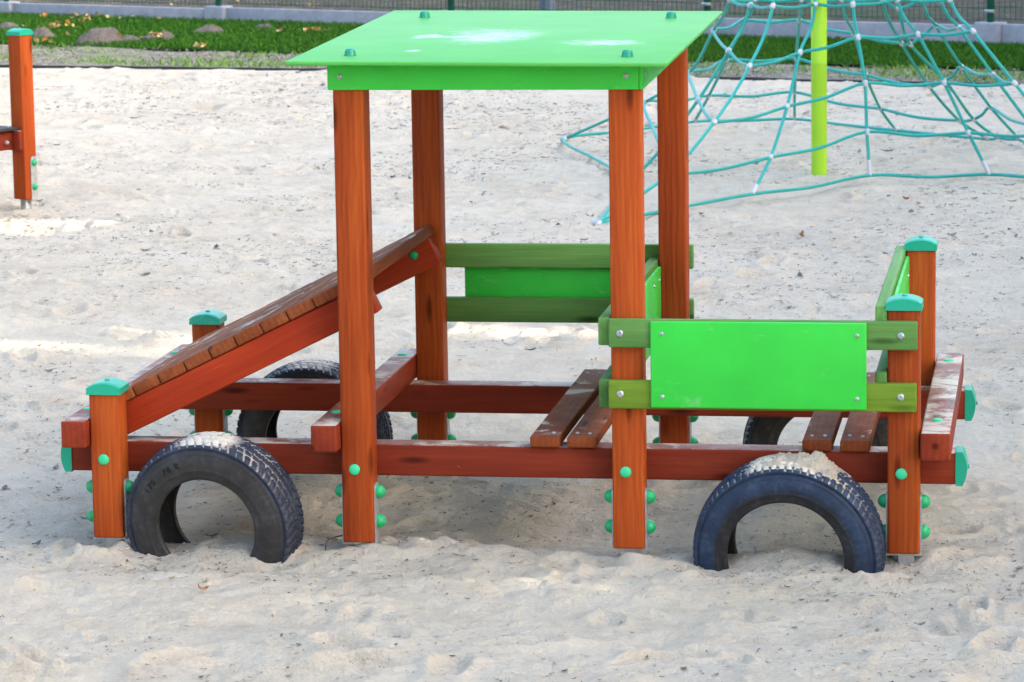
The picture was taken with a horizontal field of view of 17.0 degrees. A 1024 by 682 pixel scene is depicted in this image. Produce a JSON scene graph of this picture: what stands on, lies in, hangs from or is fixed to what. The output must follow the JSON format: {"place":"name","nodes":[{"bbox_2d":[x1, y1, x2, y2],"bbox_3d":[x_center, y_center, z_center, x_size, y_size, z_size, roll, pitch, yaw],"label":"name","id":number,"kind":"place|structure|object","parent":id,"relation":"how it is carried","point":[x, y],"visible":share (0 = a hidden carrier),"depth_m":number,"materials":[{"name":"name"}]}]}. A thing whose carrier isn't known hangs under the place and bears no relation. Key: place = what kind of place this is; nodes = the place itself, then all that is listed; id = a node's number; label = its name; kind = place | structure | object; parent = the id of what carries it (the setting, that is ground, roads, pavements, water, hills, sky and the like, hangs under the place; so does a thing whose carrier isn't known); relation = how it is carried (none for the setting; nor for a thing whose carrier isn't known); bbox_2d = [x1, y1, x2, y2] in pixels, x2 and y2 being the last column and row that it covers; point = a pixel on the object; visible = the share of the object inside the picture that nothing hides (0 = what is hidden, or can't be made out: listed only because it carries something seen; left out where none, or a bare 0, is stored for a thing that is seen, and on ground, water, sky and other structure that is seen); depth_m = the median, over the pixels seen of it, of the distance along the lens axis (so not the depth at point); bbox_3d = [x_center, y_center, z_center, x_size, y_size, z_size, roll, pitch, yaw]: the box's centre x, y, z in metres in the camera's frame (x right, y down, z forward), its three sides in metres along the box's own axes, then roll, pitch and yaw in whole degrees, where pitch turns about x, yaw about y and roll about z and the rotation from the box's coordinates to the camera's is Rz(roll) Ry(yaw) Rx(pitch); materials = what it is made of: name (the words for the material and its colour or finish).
{"place":"outdoors","nodes":[
{"label":"outdoors","id":0,"kind":"place"},
{"bbox_2d":[0,43,703,62],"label":"ground","id":1,"kind":"structure","parent":0,"point":[183,50],"depth_m":33.25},
{"bbox_2d":[0,63,1023,681],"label":"sand","id":2,"kind":"structure","parent":0,"point":[236,623],"depth_m":13.00,"materials":[{"name":"beige sand"}]},
{"bbox_2d":[0,27,37,208],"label":"play platform","id":3,"kind":"structure","parent":2,"relation":"on","point":[17,137],"depth_m":18.42,"materials":[{"name":"brown wood"}]},
{"bbox_2d":[198,583,208,590],"bbox_3d":[-0.853,0.682,9.496,0.046,0.018,0.024,18,23,-32],"label":"dry leaf","id":4,"kind":"object","parent":2,"relation":"on","point":[203,588],"visible":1,"depth_m":9.50,"materials":[{"name":"brown plant"}]},
{"bbox_2d":[325,535,342,550],"bbox_3d":[-0.519,0.608,9.999,0.067,0.084,0.010,-5,10,-23],"label":"twig","id":5,"kind":"object","parent":2,"relation":"on","point":[331,538],"visible":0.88,"depth_m":9.99,"materials":[{"name":"plant"}]},
{"bbox_2d":[0,65,1019,84],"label":"garden edging","id":6,"kind":"object","parent":2,"relation":"on","point":[317,69],"visible":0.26,"depth_m":27.37,"materials":[{"name":"black rubber"}]},
{"bbox_2d":[0,69,1023,681],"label":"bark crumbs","id":7,"kind":"object","parent":2,"relation":"on","point":[504,333],"visible":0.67,"depth_m":16.86,"materials":[{"name":"beige sand"}]},
{"bbox_2d":[61,10,977,572],"bbox_3d":[0.066,-0.105,10.464,2.672,1.732,1.622,1,9,9],"label":"play car","id":8,"kind":"object","parent":2,"relation":"on","point":[907,404],"visible":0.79,"depth_m":9.94,"materials":[{"name":"brown wood"}]},
{"bbox_2d":[754,450,850,489],"bbox_3d":[0.818,0.355,9.690,0.265,0.088,0.114,1,17,14],"label":"sand pile","id":9,"kind":"object","parent":8,"relation":"on","point":[817,461],"visible":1,"depth_m":9.66,"materials":[{"name":"beige sand"}]},
{"bbox_2d":[559,0,1023,224],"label":"climbing net","id":10,"kind":"object","parent":2,"relation":"on","point":[818,29],"visible":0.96,"depth_m":19.39,"materials":[{"name":"teal fabric"}]},
{"bbox_2d":[0,0,1023,24],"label":"rough ground","id":11,"kind":"structure","parent":0,"point":[908,11],"depth_m":34.74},
{"bbox_2d":[539,0,554,10],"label":"metal post","id":12,"kind":"object","parent":11,"relation":"on","point":[548,5],"depth_m":32.08,"materials":[{"name":"metal"}]},
{"bbox_2d":[0,44,1023,83],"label":"gravel strip","id":13,"kind":"object","parent":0,"point":[111,54],"visible":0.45,"depth_m":28.30,"materials":[{"name":"grey gravel"}]},
{"bbox_2d":[0,42,1023,83],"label":"weeds","id":14,"kind":"object","parent":13,"relation":"on","point":[214,63],"visible":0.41,"depth_m":27.57,"materials":[{"name":"green plant"}]},
{"bbox_2d":[0,11,1023,68],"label":"lawn","id":15,"kind":"structure","parent":0,"point":[344,31],"depth_m":29.43,"materials":[{"name":"plant"}]},
{"bbox_2d":[0,21,17,27],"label":"molehill","id":16,"kind":"object","parent":15,"relation":"on","point":[7,24],"visible":0.39,"depth_m":32.43,"materials":[{"name":"soil"}]},
{"bbox_2d":[31,27,54,46],"bbox_3d":[-4.256,-2.766,31.139,0.325,0.177,0.400,1,9,9],"label":"molehill","id":17,"kind":"object","parent":15,"relation":"on","point":[44,31],"visible":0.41,"depth_m":31.05,"materials":[{"name":"soil"}]},
{"bbox_2d":[71,27,136,48],"bbox_3d":[-3.670,-2.679,30.496,0.600,0.226,0.750,1,9,9],"label":"molehill","id":18,"kind":"object","parent":15,"relation":"on","point":[102,34],"visible":0.55,"depth_m":30.33,"materials":[{"name":"soil"}]},
{"bbox_2d":[121,35,143,48],"bbox_3d":[-3.405,-2.664,30.507,0.325,0.124,0.300,1,9,9],"label":"molehill","id":19,"kind":"object","parent":15,"relation":"on","point":[127,37],"visible":0.39,"depth_m":30.47,"materials":[{"name":"soil"}]},
{"bbox_2d":[144,30,173,39],"bbox_3d":[-3.168,-2.710,30.719,0.450,0.154,0.400,1,9,9],"label":"molehill","id":20,"kind":"object","parent":15,"relation":"on","point":[167,34],"visible":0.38,"depth_m":30.66,"materials":[{"name":"soil"}]},
{"bbox_2d":[194,24,223,33],"bbox_3d":[-2.778,-2.829,31.457,0.425,0.156,0.375,1,9,9],"label":"molehill","id":21,"kind":"object","parent":15,"relation":"on","point":[210,28],"visible":0.36,"depth_m":31.40,"materials":[{"name":"soil"}]},
{"bbox_2d":[256,23,274,28],"bbox_3d":[-2.309,-2.914,31.985,0.350,0.106,0.300,1,9,9],"label":"molehill","id":22,"kind":"object","parent":15,"relation":"on","point":[263,25],"visible":0.3,"depth_m":31.92,"materials":[{"name":"soil"}]},
{"bbox_2d":[0,0,1023,44],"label":"fence","id":23,"kind":"object","parent":15,"relation":"on","point":[989,29],"visible":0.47,"depth_m":31.35,"materials":[{"name":"metal"}]}
]}

